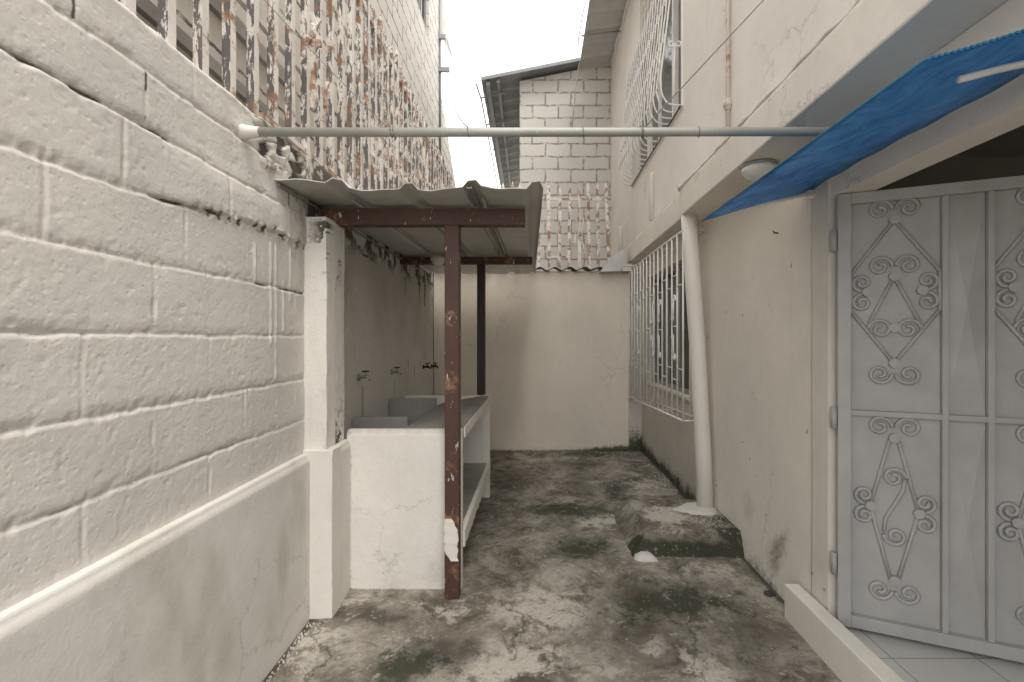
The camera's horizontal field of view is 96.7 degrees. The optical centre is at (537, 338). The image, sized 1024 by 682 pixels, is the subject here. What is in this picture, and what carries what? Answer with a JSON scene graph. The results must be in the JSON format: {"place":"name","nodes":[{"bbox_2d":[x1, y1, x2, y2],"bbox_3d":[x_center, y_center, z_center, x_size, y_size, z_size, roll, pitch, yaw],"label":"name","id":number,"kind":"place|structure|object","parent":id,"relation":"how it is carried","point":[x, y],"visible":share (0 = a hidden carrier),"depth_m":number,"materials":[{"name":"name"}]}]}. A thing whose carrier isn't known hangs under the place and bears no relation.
{"place":"outdoors","nodes":[
{"label":"outdoors","id":0,"kind":"place"},
{"bbox_2d":[441,0,588,187],"label":"sky","id":1,"kind":"structure","parent":0,"point":[488,37],"materials":[{"name":"white"}]},
{"bbox_2d":[476,57,610,270],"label":"block gable building","id":2,"kind":"structure","parent":0,"point":[543,95],"depth_m":7.10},
{"bbox_2d":[262,450,841,681],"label":"yard floor","id":3,"kind":"structure","parent":0,"point":[561,583],"depth_m":2.23,"materials":[{"name":"concrete"}]},
{"bbox_2d":[303,217,350,618],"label":"masonry pillar","id":4,"kind":"structure","parent":3,"relation":"on","point":[327,448],"depth_m":2.20,"materials":[{"name":"paint"}]},
{"bbox_2d":[274,177,543,599],"bbox_3d":[-0.604,0.283,3.552,1.262,2.113,3.296,0,0,0],"label":"tin roof shelter","id":5,"kind":"object","parent":3,"relation":"on","point":[473,227],"visible":0.98,"depth_m":2.33,"materials":[{"name":"metal"}]},
{"bbox_2d":[431,256,444,265],"bbox_3d":[-0.845,-0.656,3.860,0.124,0.078,0.124,0,0,0],"label":"ceiling lamp","id":6,"kind":"object","parent":5,"relation":"attached to","point":[438,260],"visible":0.97,"depth_m":3.82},
{"bbox_2d":[347,395,490,589],"bbox_3d":[-0.785,0.911,3.159,0.778,0.877,1.462,0,0,0],"label":"wash counter","id":7,"kind":"object","parent":3,"relation":"on","point":[397,508],"visible":0.81,"depth_m":2.43,"materials":[{"name":"paint"}]},
{"bbox_2d":[266,451,676,681],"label":"plaster crumbs","id":8,"kind":"object","parent":3,"relation":"on","point":[291,648],"visible":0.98,"depth_m":2.01,"materials":[{"name":"white paint"}]},
{"bbox_2d":[434,271,641,450],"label":"back wall","id":9,"kind":"structure","parent":3,"relation":"on","point":[557,360],"depth_m":5.44,"materials":[{"name":"beige paint"}]},
{"bbox_2d":[535,267,621,270],"bbox_3d":[-0.110,-0.861,5.641,2.380,0.120,0.558,0,0,0],"label":"corrugated sheet","id":10,"kind":"object","parent":9,"relation":"on","point":[583,268],"visible":0.23,"depth_m":5.45,"materials":[{"name":"grey metal"}]},
{"bbox_2d":[501,181,610,269],"bbox_3d":[0.217,-1.400,5.606,1.381,1.095,0.064,0,0,0],"label":"rusty window grille","id":11,"kind":"object","parent":10,"relation":"on","point":[578,199],"visible":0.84,"depth_m":5.60,"materials":[{"name":"metal"}]},
{"bbox_2d":[599,248,624,272],"bbox_3d":[0.872,-0.921,5.375,0.283,0.276,0.150,0,0,0],"label":"metal flashing","id":12,"kind":"object","parent":9,"relation":"on","point":[614,264],"visible":1,"depth_m":5.30,"materials":[{"name":"grey metal"}]},
{"bbox_2d":[634,551,657,561],"bbox_3d":[0.657,1.331,2.788,0.144,0.049,0.124,0,0,0],"label":"mortar chunk","id":13,"kind":"object","parent":3,"relation":"on","point":[644,556],"visible":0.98,"depth_m":2.76,"materials":[{"name":"white paint"}]},
{"bbox_2d":[611,499,743,557],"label":"concrete block","id":14,"kind":"structure","parent":3,"relation":"on","point":[658,528],"depth_m":2.89,"materials":[{"name":"grey concrete"}]},
{"bbox_2d":[673,502,715,515],"bbox_3d":[1.110,1.208,3.223,0.331,0.049,0.279,0,0,0],"label":"mortar splash","id":15,"kind":"object","parent":14,"relation":"on","point":[693,508],"visible":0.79,"depth_m":3.17,"materials":[{"name":"white paint"}]},
{"bbox_2d":[681,214,713,507],"bbox_3d":[1.163,0.159,3.318,0.118,2.169,0.267,0,0,-28],"label":"drain pipe","id":16,"kind":"object","parent":14,"relation":"on","point":[699,385],"visible":0.87,"depth_m":3.27,"materials":[{"name":"paint"}]},
{"bbox_2d":[764,590,775,597],"bbox_3d":[1.214,1.337,2.380,0.059,0.034,0.052,0,0,0],"label":"debris chip","id":17,"kind":"object","parent":3,"relation":"on","point":[769,593],"visible":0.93,"depth_m":2.37,"materials":[{"name":"grey concrete"}]},
{"bbox_2d":[784,584,904,681],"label":"curb","id":18,"kind":"object","parent":3,"relation":"on","point":[843,652],"depth_m":1.84,"materials":[{"name":"paint"}]},
{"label":"ground","id":19,"kind":"structure","parent":0,"visible":0},
{"bbox_2d":[0,0,433,681],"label":"block wall","id":20,"kind":"structure","parent":19,"relation":"on","point":[154,492],"depth_m":1.28,"materials":[{"name":"paint"}]},
{"bbox_2d":[117,0,453,189],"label":"rusty fence grille","id":21,"kind":"object","parent":20,"relation":"on","point":[418,162],"visible":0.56,"depth_m":2.70,"materials":[{"name":"white metal"}]},
{"bbox_2d":[357,370,370,380],"bbox_3d":[-1.109,0.238,2.922,0.083,0.068,0.048,0,0,0],"label":"water tap","id":22,"kind":"object","parent":20,"relation":"attached to","point":[359,377],"visible":1,"depth_m":2.91,"materials":[{"name":"grey metal"}]},
{"bbox_2d":[391,367,401,374],"bbox_3d":[-1.135,0.260,3.670,0.083,0.068,0.048,0,0,0],"label":"water tap","id":23,"kind":"object","parent":20,"relation":"attached to","point":[396,371],"visible":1,"depth_m":3.66,"materials":[{"name":"grey metal"}]},
{"bbox_2d":[238,124,828,139],"bbox_3d":[0.080,-0.778,1.713,2.400,0.060,0.058,0,0,0],"label":"horizontal pipe","id":24,"kind":"object","parent":20,"relation":"attached to","point":[246,132],"visible":0.98,"depth_m":1.70,"materials":[{"name":"grey metal"}]},
{"bbox_2d":[264,0,386,126],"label":"slack wire","id":25,"kind":"object","parent":24,"relation":"attached to","point":[326,66],"visible":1,"depth_m":1.73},
{"bbox_2d":[571,61,581,126],"bbox_3d":[0.400,-2.426,4.306,0.005,3.267,5.218,0,0,6],"label":"slack wire","id":26,"kind":"object","parent":24,"relation":"attached to","point":[575,95],"visible":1,"depth_m":2.20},
{"bbox_2d":[645,0,763,126],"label":"slack wire","id":27,"kind":"object","parent":24,"relation":"attached to","point":[703,64],"visible":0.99,"depth_m":1.77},
{"bbox_2d":[136,0,455,189],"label":"neighbour building","id":28,"kind":"structure","parent":19,"relation":"on","point":[416,32],"depth_m":3.79,"materials":[{"name":"paint"}]},
{"bbox_2d":[417,0,425,26],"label":"window","id":29,"kind":"structure","parent":28,"relation":"in","point":[421,3],"depth_m":6.95,"materials":[{"name":"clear glass"}]},
{"bbox_2d":[445,46,468,127],"bbox_3d":[-0.922,-2.957,4.737,0.005,4.330,6.193,0,0,-12],"label":"slack wire","id":30,"kind":"object","parent":28,"relation":"hanging from","point":[451,97],"visible":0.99,"depth_m":3.38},
{"bbox_2d":[579,0,1023,681],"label":"house","id":31,"kind":"structure","parent":19,"relation":"on","point":[769,304],"depth_m":2.44,"materials":[{"name":"paint"}]},
{"bbox_2d":[577,0,586,47],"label":"eave cable","id":32,"kind":"object","parent":31,"relation":"attached to","point":[581,23],"visible":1,"depth_m":6.29,"materials":[{"name":"grey metal"}]},
{"bbox_2d":[619,226,622,251],"bbox_3d":[1.135,-1.330,6.184,0.061,0.420,0.050,0,0,0],"label":"vent stub","id":33,"kind":"object","parent":31,"relation":"attached to","point":[620,238],"visible":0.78,"depth_m":6.16,"materials":[{"name":"paint"}]},
{"bbox_2d":[618,0,683,186],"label":"window grille","id":34,"kind":"object","parent":31,"relation":"attached to","point":[633,109],"depth_m":4.36,"materials":[{"name":"white metal"}]},
{"bbox_2d":[649,172,653,220],"bbox_3d":[1.135,-1.414,4.508,0.061,0.481,0.050,0,0,0],"label":"vent stub","id":35,"kind":"object","parent":31,"relation":"attached to","point":[651,196],"visible":0.87,"depth_m":4.49,"materials":[{"name":"paint"}]},
{"bbox_2d":[632,0,682,186],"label":"window","id":36,"kind":"structure","parent":31,"relation":"in","point":[674,20],"depth_m":4.36,"materials":[{"name":"white paint"}]},
{"bbox_2d":[629,229,703,421],"bbox_3d":[1.172,-0.060,4.441,0.178,1.537,2.016,0,0,0],"label":"window cage","id":37,"kind":"object","parent":31,"relation":"attached to","point":[652,337],"depth_m":4.15,"materials":[{"name":"white paint"}]},
{"bbox_2d":[622,265,642,270],"bbox_3d":[1.115,-0.825,5.308,0.250,0.070,0.055,0,0,0],"label":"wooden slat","id":38,"kind":"object","parent":37,"relation":"on","point":[626,268],"visible":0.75,"depth_m":5.30,"materials":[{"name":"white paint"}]},
{"bbox_2d":[648,263,688,400],"bbox_3d":[1.315,-0.089,4.460,0.160,1.198,1.436,0,0,0],"label":"window","id":39,"kind":"structure","parent":31,"relation":"in","point":[686,338],"depth_m":4.50,"materials":[{"name":"grey glass"}]},
{"bbox_2d":[723,0,731,126],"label":"water pipe","id":40,"kind":"object","parent":31,"relation":"on","point":[727,104],"visible":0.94,"depth_m":2.70,"materials":[{"name":"beige plastic"}]},
{"bbox_2d":[739,158,777,180],"bbox_3d":[1.165,-0.877,2.400,0.184,0.076,0.184,0,0,0],"label":"ceiling lamp","id":41,"kind":"object","parent":31,"relation":"attached to","point":[755,170],"visible":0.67,"depth_m":2.34,"materials":[{"name":"white glass"}]},
{"bbox_2d":[701,29,1023,238],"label":"blue awning","id":42,"kind":"object","parent":31,"relation":"attached to","point":[924,93],"visible":1,"depth_m":1.23,"materials":[{"name":"plastic"}]},
{"bbox_2d":[830,175,1023,662],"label":"metal gate","id":43,"kind":"structure","parent":31,"relation":"attached to","point":[907,559],"depth_m":1.83,"materials":[{"name":"white metal"}]}
]}

